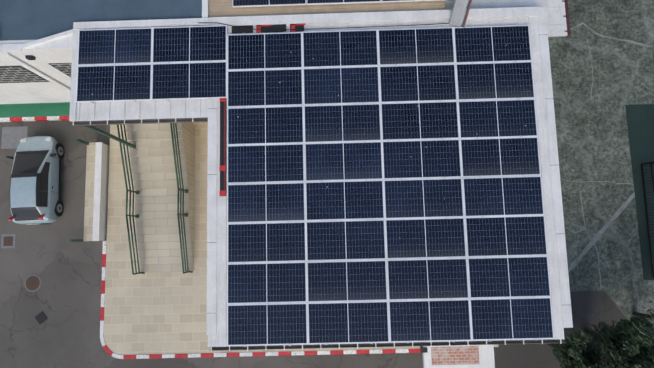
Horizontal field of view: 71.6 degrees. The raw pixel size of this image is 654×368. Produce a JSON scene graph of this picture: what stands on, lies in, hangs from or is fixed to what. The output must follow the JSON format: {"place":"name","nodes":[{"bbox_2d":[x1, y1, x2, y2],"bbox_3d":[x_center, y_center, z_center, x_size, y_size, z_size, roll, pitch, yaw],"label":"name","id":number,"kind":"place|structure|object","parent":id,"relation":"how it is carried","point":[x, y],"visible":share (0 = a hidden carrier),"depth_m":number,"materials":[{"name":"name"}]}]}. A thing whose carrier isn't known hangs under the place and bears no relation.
{"place":"outdoors","nodes":[
{"label":"outdoors","id":0,"kind":"place"},
{"bbox_2d":[0,120,627,367],"bbox_3d":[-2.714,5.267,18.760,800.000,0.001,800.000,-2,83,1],"label":"ground","id":1,"kind":"structure","parent":0,"point":[65,297],"depth_m":18.98,"materials":[{"name":"grey asphalt"}]},
{"bbox_2d":[1,126,47,324],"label":"drain covers","id":2,"kind":"object","parent":1,"relation":"on","point":[12,137],"visible":0.96,"depth_m":19.77,"materials":[{"name":"metal"}]},
{"bbox_2d":[24,274,40,291],"bbox_3d":[-12.354,4.164,19.045,0.720,0.025,0.720,-2,83,1],"label":"manhole cover","id":3,"kind":"object","parent":1,"relation":"on","point":[32,283],"visible":1,"depth_m":19.04,"materials":[{"name":"metal"}]},
{"bbox_2d":[6,135,63,224],"bbox_3d":[-12.136,-0.210,18.770,2.022,1.670,3.760,-3,83,1],"label":"car","id":4,"kind":"object","parent":1,"relation":"on","point":[35,185],"visible":1,"depth_m":18.45,"materials":[{"name":"paint"}]},
{"bbox_2d":[70,139,91,241],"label":"green posts","id":5,"kind":"object","parent":1,"relation":"on","point":[85,143],"visible":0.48,"depth_m":18.38,"materials":[{"name":"green metal"}]},
{"bbox_2d":[83,142,108,240],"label":"wall","id":6,"kind":"structure","parent":1,"relation":"on","point":[96,194],"depth_m":18.88,"materials":[{"name":"stone"}]},
{"bbox_2d":[0,0,201,117],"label":"building","id":7,"kind":"structure","parent":1,"relation":"on","point":[36,39],"depth_m":14.23,"materials":[{"name":"white paint"}]},
{"bbox_2d":[126,122,207,271],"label":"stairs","id":8,"kind":"structure","parent":1,"relation":"on","point":[155,184],"depth_m":18.47,"materials":[{"name":"stone"}]},
{"bbox_2d":[0,116,420,358],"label":"kerbs","id":9,"kind":"structure","parent":1,"relation":"on","point":[57,118],"depth_m":18.45,"materials":[{"name":"concrete"}]},
{"bbox_2d":[104,124,498,354],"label":"sidewalk","id":10,"kind":"structure","parent":1,"relation":"on","point":[148,313],"depth_m":18.78,"materials":[{"name":"beige tile"}]},
{"bbox_2d":[84,123,192,274],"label":"railings","id":11,"kind":"object","parent":10,"relation":"on","point":[127,144],"visible":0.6,"depth_m":17.69,"materials":[{"name":"green metal"}]},
{"bbox_2d":[207,7,572,346],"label":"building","id":12,"kind":"structure","parent":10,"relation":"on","point":[534,19],"depth_m":13.46,"materials":[{"name":"white concrete"}]},
{"bbox_2d":[69,18,208,121],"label":"porch roof","id":13,"kind":"structure","parent":12,"relation":"attached to","point":[149,109],"depth_m":13.77,"materials":[{"name":"white concrete"}]},
{"bbox_2d":[72,117,207,125],"bbox_3d":[-5.660,-1.904,13.774,4.160,0.112,0.155,-2,83,1],"label":"porch gutter","id":14,"kind":"object","parent":13,"relation":"attached to","point":[137,121],"visible":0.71,"depth_m":13.80,"materials":[{"name":"metal"}]},
{"bbox_2d":[76,25,226,103],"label":"solar panels","id":15,"kind":"object","parent":13,"relation":"on","point":[168,63],"visible":0.96,"depth_m":13.81,"materials":[{"name":"blue glass"}]},
{"bbox_2d":[219,23,448,29],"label":"roof cables","id":16,"kind":"object","parent":12,"relation":"on","point":[338,28],"visible":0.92,"depth_m":13.85,"materials":[{"name":"red plastic"}]},
{"bbox_2d":[210,338,565,350],"bbox_3d":[1.694,4.549,12.891,10.080,0.112,0.155,-2,83,1],"label":"gutter","id":17,"kind":"object","parent":12,"relation":"attached to","point":[412,344],"visible":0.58,"depth_m":12.90,"materials":[{"name":"metal"}]},
{"bbox_2d":[227,24,553,346],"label":"solar panels","id":18,"kind":"object","parent":12,"relation":"on","point":[486,136],"visible":1,"depth_m":13.24,"materials":[{"name":"blue"}]},
{"bbox_2d":[447,0,471,27],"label":"beam","id":19,"kind":"structure","parent":12,"relation":"on","point":[458,12],"depth_m":13.58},
{"bbox_2d":[445,0,570,36],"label":"roof","id":20,"kind":"structure","parent":12,"relation":"on","point":[557,16],"depth_m":14.38,"materials":[{"name":"white concrete"}]},
{"bbox_2d":[420,345,494,367],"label":"tiled ramp","id":21,"kind":"structure","parent":1,"relation":"on","point":[467,356],"depth_m":18.12,"materials":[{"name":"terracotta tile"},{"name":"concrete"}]},
{"bbox_2d":[202,0,444,17],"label":"roof","id":22,"kind":"structure","parent":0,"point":[222,8],"depth_m":14.06,"materials":[{"name":"concrete"},{"name":"glass"}]},
{"bbox_2d":[494,291,626,367],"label":"dark asphalt","id":23,"kind":"structure","parent":0,"point":[591,307],"depth_m":18.46,"materials":[{"name":"grey asphalt"}]},
{"bbox_2d":[547,329,629,367],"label":"tree","id":24,"kind":"object","parent":23,"relation":"on","point":[578,351],"visible":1,"depth_m":15.25,"materials":[{"name":"green plant"}]},
{"bbox_2d":[586,349,631,367],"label":"tree","id":25,"kind":"object","parent":23,"relation":"on","point":[592,365],"visible":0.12,"depth_m":15.11,"materials":[{"name":"green plant"}]},
{"bbox_2d":[579,315,653,367],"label":"tree","id":26,"kind":"object","parent":23,"relation":"on","point":[632,341],"visible":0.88,"depth_m":15.14,"materials":[{"name":"green plant"}]},
{"bbox_2d":[548,0,653,338],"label":"concrete yard","id":27,"kind":"structure","parent":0,"point":[592,139],"depth_m":19.38,"materials":[{"name":"grey concrete"}]},
{"bbox_2d":[560,22,652,288],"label":"yard repairs","id":28,"kind":"structure","parent":27,"relation":"on","point":[586,249],"depth_m":18.96,"materials":[{"name":"grey concrete"}]},
{"bbox_2d":[625,104,653,279],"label":"court","id":29,"kind":"object","parent":27,"relation":"on","point":[640,121],"visible":1,"depth_m":19.13,"materials":[{"name":"green"}]},
{"bbox_2d":[632,301,653,323],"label":"tree","id":30,"kind":"object","parent":27,"relation":"on","point":[650,316],"visible":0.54,"depth_m":17.56,"materials":[{"name":"green plant"}]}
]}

